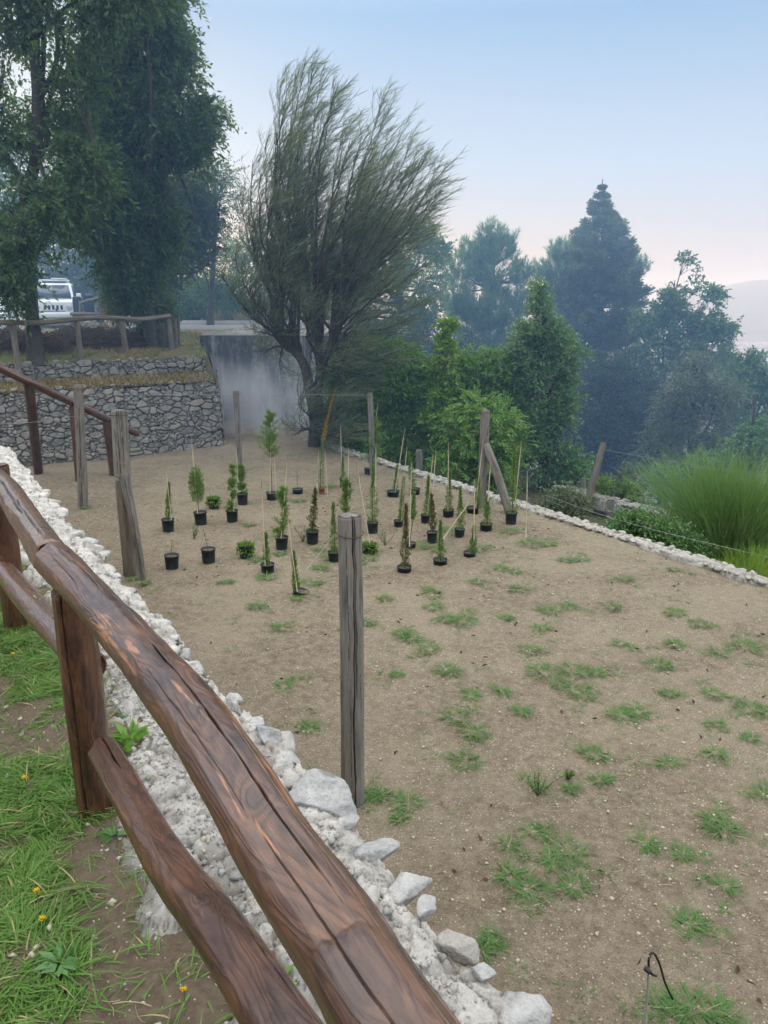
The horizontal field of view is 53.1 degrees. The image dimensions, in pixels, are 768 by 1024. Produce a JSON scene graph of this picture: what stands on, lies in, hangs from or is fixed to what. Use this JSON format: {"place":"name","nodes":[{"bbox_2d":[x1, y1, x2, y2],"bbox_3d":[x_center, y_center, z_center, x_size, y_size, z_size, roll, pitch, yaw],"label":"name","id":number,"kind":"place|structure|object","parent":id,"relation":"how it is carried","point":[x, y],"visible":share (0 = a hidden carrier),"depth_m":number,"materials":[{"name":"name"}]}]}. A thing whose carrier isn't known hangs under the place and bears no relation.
{"place":"outdoors","nodes":[
{"label":"outdoors","id":0,"kind":"place"},
{"bbox_2d":[0,374,204,394],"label":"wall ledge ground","id":1,"kind":"structure","parent":0,"point":[115,386],"depth_m":16.30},
{"bbox_2d":[0,369,218,393],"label":"ledge dry grass","id":2,"kind":"structure","parent":1,"relation":"on","point":[134,380],"depth_m":16.34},
{"bbox_2d":[0,565,232,1023],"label":"grass","id":3,"kind":"structure","parent":0,"point":[202,991],"depth_m":2.03,"materials":[{"name":"plant"}]},
{"bbox_2d":[96,819,126,846],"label":"broadleaf weed","id":4,"kind":"object","parent":3,"relation":"on","point":[106,834],"visible":0.9,"depth_m":2.37,"materials":[{"name":"green plant"}]},
{"bbox_2d":[109,718,150,747],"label":"broadleaf weed","id":5,"kind":"object","parent":3,"relation":"on","point":[122,735],"visible":0.75,"depth_m":2.89,"materials":[{"name":"green plant"}]},
{"bbox_2d":[0,571,312,1023],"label":"mortar crumbs","id":6,"kind":"object","parent":3,"relation":"on","point":[203,838],"visible":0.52,"depth_m":2.13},
{"bbox_2d":[0,544,233,1023],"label":"path grass","id":7,"kind":"structure","parent":0,"point":[20,866],"depth_m":2.23,"materials":[{"name":"plant"}]},
{"bbox_2d":[32,942,83,976],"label":"broadleaf weed","id":8,"kind":"object","parent":7,"relation":"on","point":[49,965],"visible":1,"depth_m":1.91,"materials":[{"name":"green plant"}]},
{"bbox_2d":[0,303,371,381],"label":"terrace ground","id":9,"kind":"structure","parent":0,"point":[182,351],"depth_m":18.24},
{"bbox_2d":[0,70,72,249],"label":"background tree","id":10,"kind":"object","parent":9,"relation":"on","point":[8,175],"visible":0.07,"depth_m":34.51,"materials":[{"name":"green plant"}]},
{"bbox_2d":[0,325,76,353],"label":"brush heap","id":11,"kind":"object","parent":9,"relation":"on","point":[52,343],"visible":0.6,"depth_m":17.06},
{"bbox_2d":[0,172,102,322],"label":"background tree","id":12,"kind":"object","parent":9,"relation":"on","point":[73,274],"visible":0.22,"depth_m":33.70,"materials":[{"name":"green plant"}]},
{"bbox_2d":[37,278,80,325],"bbox_3d":[-12.825,-8.148,29.951,1.980,1.870,3.536,-5,16,-18],"label":"parked car","id":13,"kind":"object","parent":9,"relation":"on","point":[65,293],"visible":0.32,"depth_m":29.23,"materials":[{"name":"white paint"}]},
{"bbox_2d":[44,249,112,321],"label":"background tree","id":14,"kind":"object","parent":9,"relation":"on","point":[87,287],"visible":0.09,"depth_m":34.56,"materials":[{"name":"green plant"}]},
{"bbox_2d":[0,314,180,370],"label":"wooden fence","id":15,"kind":"object","parent":9,"relation":"on","point":[175,342],"visible":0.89,"depth_m":16.74,"materials":[{"name":"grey wood"}]},
{"bbox_2d":[0,0,188,364],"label":"broadleaf tree","id":16,"kind":"object","parent":9,"relation":"on","point":[67,142],"visible":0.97,"depth_m":14.67,"materials":[{"name":"green plant"}]},
{"bbox_2d":[0,240,44,330],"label":"leafy spray","id":17,"kind":"object","parent":16,"relation":"attached to","point":[10,306],"visible":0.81,"depth_m":14.91,"materials":[{"name":"green plant"}]},
{"bbox_2d":[43,321,161,349],"bbox_3d":[-7.210,-4.445,19.112,3.422,0.700,2.063,0,15,0],"label":"brush heap","id":18,"kind":"object","parent":9,"relation":"on","point":[104,337],"visible":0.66,"depth_m":18.68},
{"bbox_2d":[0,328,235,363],"bbox_3d":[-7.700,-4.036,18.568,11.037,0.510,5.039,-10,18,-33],"label":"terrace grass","id":19,"kind":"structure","parent":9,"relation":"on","point":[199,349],"depth_m":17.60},
{"bbox_2d":[38,0,246,348],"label":"broadleaf tree","id":20,"kind":"object","parent":9,"relation":"on","point":[157,140],"visible":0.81,"depth_m":17.57,"materials":[{"name":"green plant"}]},
{"bbox_2d":[131,310,178,347],"bbox_3d":[-5.821,-4.511,19.393,1.316,1.175,1.140,0,15,0],"label":"tree stump","id":21,"kind":"object","parent":9,"relation":"on","point":[162,332],"visible":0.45,"depth_m":19.20,"materials":[{"name":"grey plant"}]},
{"bbox_2d":[130,282,184,331],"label":"terrace shrub","id":22,"kind":"object","parent":9,"relation":"on","point":[168,310],"visible":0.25,"depth_m":19.71,"materials":[{"name":"green plant"}]},
{"bbox_2d":[171,272,220,319],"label":"background bush","id":23,"kind":"object","parent":9,"relation":"on","point":[184,309],"visible":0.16,"depth_m":28.38,"materials":[{"name":"green plant"}]},
{"bbox_2d":[154,167,239,327],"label":"broadleaf tree","id":24,"kind":"object","parent":9,"relation":"on","point":[205,207],"visible":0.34,"depth_m":22.32,"materials":[{"name":"green plant"}]},
{"bbox_2d":[183,96,253,324],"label":"slender tree","id":25,"kind":"object","parent":9,"relation":"on","point":[210,314],"visible":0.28,"depth_m":25.30,"materials":[{"name":"green plant"}]},
{"bbox_2d":[175,267,266,319],"bbox_3d":[-6.238,-7.686,29.082,4.196,3.240,3.047,0,15,0],"label":"background bush","id":26,"kind":"object","parent":9,"relation":"on","point":[228,304],"visible":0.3,"depth_m":28.35,"materials":[{"name":"green plant"}]},
{"bbox_2d":[125,320,353,329],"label":"road kerb","id":27,"kind":"structure","parent":9,"relation":"on","point":[216,322],"depth_m":26.62,"materials":[{"name":"concrete"}]},
{"bbox_2d":[215,218,340,319],"bbox_3d":[-3.640,-8.597,28.727,5.904,5.028,4.027,0,15,0],"label":"background bush","id":28,"kind":"object","parent":9,"relation":"on","point":[240,258],"visible":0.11,"depth_m":28.24,"materials":[{"name":"green plant"}]},
{"bbox_2d":[302,192,464,339],"bbox_3d":[0.003,-8.917,29.796,6.189,6.622,4.055,0,15,0],"label":"oak tree","id":29,"kind":"object","parent":9,"relation":"on","point":[440,277],"visible":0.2,"depth_m":29.41,"materials":[{"name":"green plant"}]},
{"bbox_2d":[126,325,348,333],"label":"road","id":30,"kind":"structure","parent":0,"point":[210,327],"depth_m":23.84,"materials":[{"name":"asphalt"}]},
{"bbox_2d":[0,0,767,322],"label":"sky","id":31,"kind":"structure","parent":0,"point":[662,102],"materials":[{"name":"blue"}]},
{"bbox_2d":[26,420,767,1023],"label":"field ground","id":32,"kind":"structure","parent":0,"point":[592,820],"depth_m":6.43,"materials":[{"name":"soil"}]},
{"bbox_2d":[0,364,139,481],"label":"stair handrail","id":33,"kind":"object","parent":32,"relation":"on","point":[31,386],"visible":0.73,"depth_m":13.89,"materials":[{"name":"red wood"}]},
{"bbox_2d":[72,385,87,507],"bbox_3d":[-4.801,-0.927,12.173,0.294,2.162,0.172,0,15,0],"label":"wooden post","id":34,"kind":"object","parent":32,"relation":"on","point":[81,458],"visible":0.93,"depth_m":12.09,"materials":[{"name":"grey wood"}]},
{"bbox_2d":[0,350,225,466],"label":"dry stone wall","id":35,"kind":"structure","parent":32,"relation":"on","point":[173,416],"depth_m":16.38,"materials":[{"name":"grey stone"}]},
{"bbox_2d":[110,409,146,580],"bbox_3d":[-3.006,-0.106,8.928,0.234,2.175,0.408,-13,20,-39],"label":"wooden post","id":36,"kind":"object","parent":32,"relation":"on","point":[133,563],"visible":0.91,"depth_m":8.82,"materials":[{"name":"grey wood"}]},
{"bbox_2d":[161,464,173,531],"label":"potted seedling","id":37,"kind":"object","parent":32,"relation":"on","point":[167,523],"visible":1,"depth_m":10.98,"materials":[{"name":"plant"}]},
{"bbox_2d":[164,539,178,569],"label":"potted seedling","id":38,"kind":"object","parent":32,"relation":"on","point":[171,560],"visible":1,"depth_m":9.47,"materials":[{"name":"plastic"}]},
{"bbox_2d":[186,438,206,525],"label":"potted seedling","id":39,"kind":"object","parent":32,"relation":"on","point":[200,517],"visible":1,"depth_m":11.24,"materials":[{"name":"plant"}]},
{"bbox_2d":[200,529,215,563],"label":"potted seedling","id":40,"kind":"object","parent":32,"relation":"on","point":[208,554],"visible":1,"depth_m":9.68,"materials":[{"name":"plastic"}]},
{"bbox_2d":[224,463,238,522],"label":"potted seedling","id":41,"kind":"object","parent":32,"relation":"on","point":[231,512],"visible":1,"depth_m":11.40,"materials":[{"name":"plant"}]},
{"bbox_2d":[232,391,241,468],"bbox_3d":[-2.839,-1.486,14.948,0.142,1.728,0.138,0,15,0],"label":"wooden post","id":42,"kind":"object","parent":32,"relation":"on","point":[237,419],"visible":0.73,"depth_m":14.86,"materials":[{"name":"grey wood"}]},
{"bbox_2d":[235,448,249,504],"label":"potted seedling","id":43,"kind":"object","parent":32,"relation":"on","point":[242,498],"visible":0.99,"depth_m":12.39,"materials":[{"name":"plant"}]},
{"bbox_2d":[235,540,255,558],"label":"potted seedling","id":44,"kind":"object","parent":32,"relation":"on","point":[246,549],"visible":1,"depth_m":9.84,"materials":[{"name":"plant"}]},
{"bbox_2d":[260,481,274,574],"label":"potted seedling","id":45,"kind":"object","parent":32,"relation":"on","point":[266,564],"visible":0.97,"depth_m":9.30,"materials":[{"name":"plant"}]},
{"bbox_2d":[254,408,282,500],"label":"potted seedling","id":46,"kind":"object","parent":32,"relation":"on","point":[271,442],"visible":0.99,"depth_m":12.55,"materials":[{"name":"plant"}]},
{"bbox_2d":[199,334,344,420],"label":"concrete wall","id":47,"kind":"structure","parent":32,"relation":"on","point":[231,360],"depth_m":20.88,"materials":[{"name":"concrete"}]},
{"bbox_2d":[0,446,551,1023],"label":"retaining wall","id":48,"kind":"structure","parent":32,"relation":"on","point":[278,748],"depth_m":2.29,"materials":[{"name":"grey stone"}]},
{"bbox_2d":[0,570,256,1022],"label":"dry stalks","id":49,"kind":"object","parent":48,"relation":"on","point":[116,868],"visible":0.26,"depth_m":1.98,"materials":[{"name":"plant"}]},
{"bbox_2d":[0,463,460,1023],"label":"log railing","id":50,"kind":"object","parent":48,"relation":"on","point":[352,961],"visible":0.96,"depth_m":1.24,"materials":[{"name":"brown wood"}]},
{"bbox_2d":[0,455,503,1023],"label":"loose rubble","id":51,"kind":"object","parent":48,"relation":"on","point":[388,909],"visible":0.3,"depth_m":2.32,"materials":[{"name":"stone"}]},
{"bbox_2d":[289,768,356,817],"bbox_3d":[-0.192,0.925,2.520,0.253,0.092,0.150,5,16,19],"label":"boulder","id":52,"kind":"object","parent":48,"relation":"on","point":[321,790],"visible":0.95,"depth_m":2.48,"materials":[{"name":"stone"}]},
{"bbox_2d":[269,454,291,549],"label":"potted seedling","id":53,"kind":"object","parent":32,"relation":"on","point":[281,538],"visible":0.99,"depth_m":10.10,"materials":[{"name":"plant"}]},
{"bbox_2d":[287,513,308,595],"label":"potted seedling","id":54,"kind":"object","parent":32,"relation":"on","point":[297,589],"visible":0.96,"depth_m":8.58,"materials":[{"name":"plant"}]},
{"bbox_2d":[306,487,318,544],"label":"potted seedling","id":55,"kind":"object","parent":32,"relation":"on","point":[312,535],"visible":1,"depth_m":10.39,"materials":[{"name":"plant"}]},
{"bbox_2d":[316,389,335,494],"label":"potted seedling","id":56,"kind":"object","parent":32,"relation":"on","point":[321,490],"visible":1,"depth_m":13.01,"materials":[{"name":"plant"}]},
{"bbox_2d":[327,501,337,562],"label":"potted seedling","id":57,"kind":"object","parent":32,"relation":"on","point":[333,554],"visible":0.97,"depth_m":9.70,"materials":[{"name":"plant"}]},
{"bbox_2d":[215,45,468,451],"bbox_3d":[-0.822,-5.354,16.339,5.243,8.601,3.733,0,15,0],"label":"windswept tree","id":58,"kind":"object","parent":32,"relation":"on","point":[296,231],"visible":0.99,"depth_m":15.94,"materials":[{"name":"green plant"}]},
{"bbox_2d":[336,448,353,512],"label":"potted seedling","id":59,"kind":"object","parent":32,"relation":"on","point":[346,483],"visible":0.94,"depth_m":11.04,"materials":[{"name":"plant"}]},
{"bbox_2d":[336,512,364,807],"bbox_3d":[-0.205,1.081,4.849,0.170,2.206,0.170,0,15,0],"label":"wooden post","id":60,"kind":"object","parent":32,"relation":"on","point":[350,534],"visible":0.92,"depth_m":4.73,"materials":[{"name":"grey wood"}]},
{"bbox_2d":[356,461,378,554],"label":"potted seedling","id":61,"kind":"object","parent":32,"relation":"on","point":[370,547],"visible":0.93,"depth_m":9.99,"materials":[{"name":"plant"}]},
{"bbox_2d":[367,393,374,475],"bbox_3d":[-0.239,-1.353,14.426,0.160,1.759,0.123,0,15,0],"label":"wooden post","id":62,"kind":"object","parent":32,"relation":"on","point":[370,416],"visible":0.84,"depth_m":14.33,"materials":[{"name":"grey wood"}]},
{"bbox_2d":[366,453,379,533],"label":"potted seedling","id":63,"kind":"object","parent":32,"relation":"on","point":[372,524],"visible":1,"depth_m":10.88,"materials":[{"name":"plant"}]},
{"bbox_2d":[360,404,386,474],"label":"potted seedling","id":64,"kind":"object","parent":32,"relation":"on","point":[367,469],"visible":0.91,"depth_m":14.45,"materials":[{"name":"plant"}]},
{"bbox_2d":[321,325,439,464],"bbox_3d":[0.027,-2.418,17.692,3.302,3.706,1.903,0,15,0],"label":"leafy shrub","id":65,"kind":"object","parent":32,"relation":"on","point":[411,384],"visible":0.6,"depth_m":17.22,"materials":[{"name":"green plant"}]},
{"bbox_2d":[394,476,404,527],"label":"potted seedling","id":66,"kind":"object","parent":32,"relation":"on","point":[398,523],"visible":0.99,"depth_m":11.17,"materials":[{"name":"plant"}]},
{"bbox_2d":[40,445,767,1023],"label":"field weeds","id":67,"kind":"object","parent":32,"relation":"on","point":[484,943],"visible":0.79,"depth_m":5.51,"materials":[{"name":"plant"}]},
{"bbox_2d":[397,463,411,573],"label":"potted seedling","id":68,"kind":"object","parent":32,"relation":"on","point":[404,566],"visible":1,"depth_m":9.29,"materials":[{"name":"plant"}]},
{"bbox_2d":[50,448,767,1023],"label":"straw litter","id":69,"kind":"object","parent":32,"relation":"on","point":[504,736],"visible":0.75,"depth_m":6.10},
{"bbox_2d":[68,467,767,1023],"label":"pebbles","id":70,"kind":"object","parent":32,"relation":"on","point":[520,729],"visible":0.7,"depth_m":6.05,"materials":[{"name":"stone"}]},
{"bbox_2d":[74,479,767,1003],"bbox_3d":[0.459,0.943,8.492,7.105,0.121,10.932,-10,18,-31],"label":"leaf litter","id":71,"kind":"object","parent":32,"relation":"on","point":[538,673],"visible":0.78,"depth_m":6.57,"materials":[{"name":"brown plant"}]},
{"bbox_2d":[420,453,435,523],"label":"potted seedling","id":72,"kind":"object","parent":32,"relation":"on","point":[425,517],"visible":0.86,"depth_m":11.35,"materials":[{"name":"plant"}]},
{"bbox_2d":[426,493,437,543],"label":"potted seedling","id":73,"kind":"object","parent":32,"relation":"on","point":[431,535],"visible":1,"depth_m":10.45,"materials":[{"name":"plant"}]},
{"bbox_2d":[442,442,453,517],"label":"potted seedling","id":74,"kind":"object","parent":32,"relation":"on","point":[448,511],"visible":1,"depth_m":11.66,"materials":[{"name":"plant"}]},
{"bbox_2d":[433,499,471,565],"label":"potted seedling","id":75,"kind":"object","parent":32,"relation":"on","point":[439,560],"visible":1,"depth_m":9.56,"materials":[{"name":"plant"}]},
{"bbox_2d":[454,485,465,537],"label":"potted seedling","id":76,"kind":"object","parent":32,"relation":"on","point":[459,531],"visible":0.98,"depth_m":10.74,"materials":[{"name":"plant"}]},
{"bbox_2d":[463,481,478,557],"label":"potted seedling","id":77,"kind":"object","parent":32,"relation":"on","point":[470,552],"visible":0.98,"depth_m":9.84,"materials":[{"name":"plant"}]},
{"bbox_2d":[466,440,482,514],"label":"potted seedling","id":78,"kind":"object","parent":32,"relation":"on","point":[470,509],"visible":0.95,"depth_m":11.85,"materials":[{"name":"plant"}]},
{"bbox_2d":[480,462,492,531],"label":"potted seedling","id":79,"kind":"object","parent":32,"relation":"on","point":[486,526],"visible":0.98,"depth_m":11.02,"materials":[{"name":"plant"}]},
{"bbox_2d":[476,409,511,511],"bbox_3d":[1.726,-0.674,11.971,0.216,1.771,0.725,-11,19,-35],"label":"wooden post","id":80,"kind":"object","parent":32,"relation":"on","point":[487,457],"visible":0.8,"depth_m":11.95,"materials":[{"name":"grey wood"}]},
{"bbox_2d":[505,441,521,524],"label":"potted seedling","id":81,"kind":"object","parent":32,"relation":"on","point":[511,516],"visible":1,"depth_m":11.23,"materials":[{"name":"plant"}]},
{"bbox_2d":[643,952,673,1023],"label":"wire hook","id":82,"kind":"object","parent":32,"relation":"on","point":[647,970],"visible":1,"depth_m":3.36,"materials":[{"name":"black metal"}]},
{"bbox_2d":[337,323,767,577],"bbox_3d":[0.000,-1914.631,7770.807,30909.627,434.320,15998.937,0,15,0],"label":"hillside","id":83,"kind":"structure","parent":0,"point":[753,338],"depth_m":18.25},
{"bbox_2d":[355,320,514,450],"bbox_3d":[1.944,-4.693,28.881,7.373,5.180,3.800,0,15,0],"label":"background tree","id":84,"kind":"object","parent":83,"relation":"on","point":[428,348],"visible":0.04,"depth_m":28.48,"materials":[{"name":"green plant"}]},
{"bbox_2d":[416,314,466,474],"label":"sapling","id":85,"kind":"object","parent":83,"relation":"on","point":[442,367],"visible":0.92,"depth_m":16.29,"materials":[{"name":"green plant"}]},
{"bbox_2d":[389,342,541,484],"bbox_3d":[1.874,-2.123,17.461,3.549,3.422,1.749,0,15,0],"label":"leafy shrub","id":86,"kind":"object","parent":83,"relation":"on","point":[478,369],"visible":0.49,"depth_m":17.10,"materials":[{"name":"green plant"}]},
{"bbox_2d":[423,386,540,498],"bbox_3d":[1.918,-1.134,15.460,2.490,2.756,1.879,0,15,0],"label":"feather leaved shrub","id":87,"kind":"object","parent":83,"relation":"on","point":[463,450],"visible":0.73,"depth_m":15.18,"materials":[{"name":"green plant"}]},
{"bbox_2d":[433,214,542,352],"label":"pine tree","id":88,"kind":"object","parent":83,"relation":"on","point":[480,313],"visible":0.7,"depth_m":32.13,"materials":[{"name":"green plant"}]},
{"bbox_2d":[304,438,767,587],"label":"stone edging","id":89,"kind":"object","parent":83,"relation":"on","point":[731,571],"visible":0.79,"depth_m":10.75,"materials":[{"name":"stone"}]},
{"bbox_2d":[496,274,596,495],"bbox_3d":[3.700,-2.539,17.220,2.476,5.398,1.900,0,15,0],"label":"tall shrub","id":90,"kind":"object","parent":83,"relation":"on","point":[548,344],"visible":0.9,"depth_m":16.85,"materials":[{"name":"green plant"}]},
{"bbox_2d":[527,478,599,520],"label":"scrub","id":91,"kind":"object","parent":83,"relation":"on","point":[558,494],"visible":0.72,"depth_m":12.92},
{"bbox_2d":[524,234,654,438],"bbox_3d":[8.713,-6.706,34.065,5.745,10.811,3.275,0,15,0],"label":"pine tree","id":92,"kind":"object","parent":83,"relation":"on","point":[549,274],"visible":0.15,"depth_m":32.52,"materials":[{"name":"green plant"}]},
{"bbox_2d":[583,442,605,508],"bbox_3d":[4.241,-0.724,15.478,0.431,1.391,0.127,-6,17,-21],"label":"wooden post","id":93,"kind":"object","parent":83,"relation":"on","point":[596,469],"visible":0.73,"depth_m":15.41,"materials":[{"name":"grey wood"}]},
{"bbox_2d":[548,179,655,471],"bbox_3d":[8.854,-6.811,31.261,4.419,12.513,4.222,14,20,40],"label":"conifer tree","id":94,"kind":"object","parent":83,"relation":"on","point":[595,283],"visible":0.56,"depth_m":29.98,"materials":[{"name":"green plant"}]},
{"bbox_2d":[537,342,685,488],"bbox_3d":[8.147,-2.849,27.186,5.626,6.214,3.415,0,15,0],"label":"background tree","id":95,"kind":"object","parent":83,"relation":"on","point":[635,404],"visible":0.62,"depth_m":26.64,"materials":[{"name":"green plant"}]},
{"bbox_2d":[584,472,659,507],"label":"scrub","id":96,"kind":"object","parent":83,"relation":"on","point":[607,482],"visible":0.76,"depth_m":15.87,"materials":[{"name":"green plant"}]},
{"bbox_2d":[596,457,660,506],"bbox_3d":[5.170,-0.531,16.193,1.667,1.210,0.925,0,15,0],"label":"scrub","id":97,"kind":"object","parent":83,"relation":"on","point":[629,471],"visible":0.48,"depth_m":16.14,"materials":[{"name":"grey plant"}]},
{"bbox_2d":[598,501,719,557],"bbox_3d":[4.172,0.480,11.703,1.850,1.357,1.041,0,15,0],"label":"scrub","id":98,"kind":"object","parent":83,"relation":"on","point":[639,517],"visible":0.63,"depth_m":11.56,"materials":[{"name":"green plant"}]},
{"bbox_2d":[553,485,767,554],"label":"stone edging","id":99,"kind":"object","parent":83,"relation":"on","point":[602,501],"visible":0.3,"depth_m":15.39,"materials":[{"name":"grey stone"}]},
{"bbox_2d":[619,249,744,503],"bbox_3d":[10.946,-4.729,28.737,4.854,9.696,2.495,0,15,0],"label":"oak tree","id":100,"kind":"object","parent":83,"relation":"on","point":[670,313],"visible":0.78,"depth_m":27.93,"materials":[{"name":"green plant"}]},
{"bbox_2d":[627,344,756,510],"bbox_3d":[9.358,-2.365,23.267,3.448,5.376,2.941,8,17,26],"label":"grey leaved tree","id":101,"kind":"object","parent":83,"relation":"on","point":[695,393],"visible":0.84,"depth_m":22.68,"materials":[{"name":"green plant"}]},
{"bbox_2d":[620,429,767,568],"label":"broom bush","id":102,"kind":"object","parent":83,"relation":"on","point":[733,515],"visible":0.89,"depth_m":11.80,"materials":[{"name":"plant"}]},
{"bbox_2d":[636,395,767,511],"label":"background bush","id":103,"kind":"object","parent":83,"relation":"on","point":[759,430],"visible":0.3,"depth_m":20.14,"materials":[{"name":"green plant"}]},
{"bbox_2d":[696,341,767,486],"bbox_3d":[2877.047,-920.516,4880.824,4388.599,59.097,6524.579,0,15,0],"label":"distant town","id":104,"kind":"object","parent":83,"relation":"on","point":[745,344],"visible":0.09,"depth_m":7286.52,"materials":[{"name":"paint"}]},
{"bbox_2d":[700,345,767,455],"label":"background tree","id":105,"kind":"object","parent":83,"relation":"on","point":[750,373],"visible":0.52,"depth_m":25.37,"materials":[{"name":"green plant"}]},
{"bbox_2d":[711,536,767,577],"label":"tall weed","id":106,"kind":"object","parent":83,"relation":"on","point":[757,568],"visible":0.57,"depth_m":10.13,"materials":[{"name":"green plant"}]},
{"bbox_2d":[540,280,767,334],"bbox_3d":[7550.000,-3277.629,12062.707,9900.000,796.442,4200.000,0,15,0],"label":"mountain","id":107,"kind":"structure","parent":0,"point":[749,301],"depth_m":10839.03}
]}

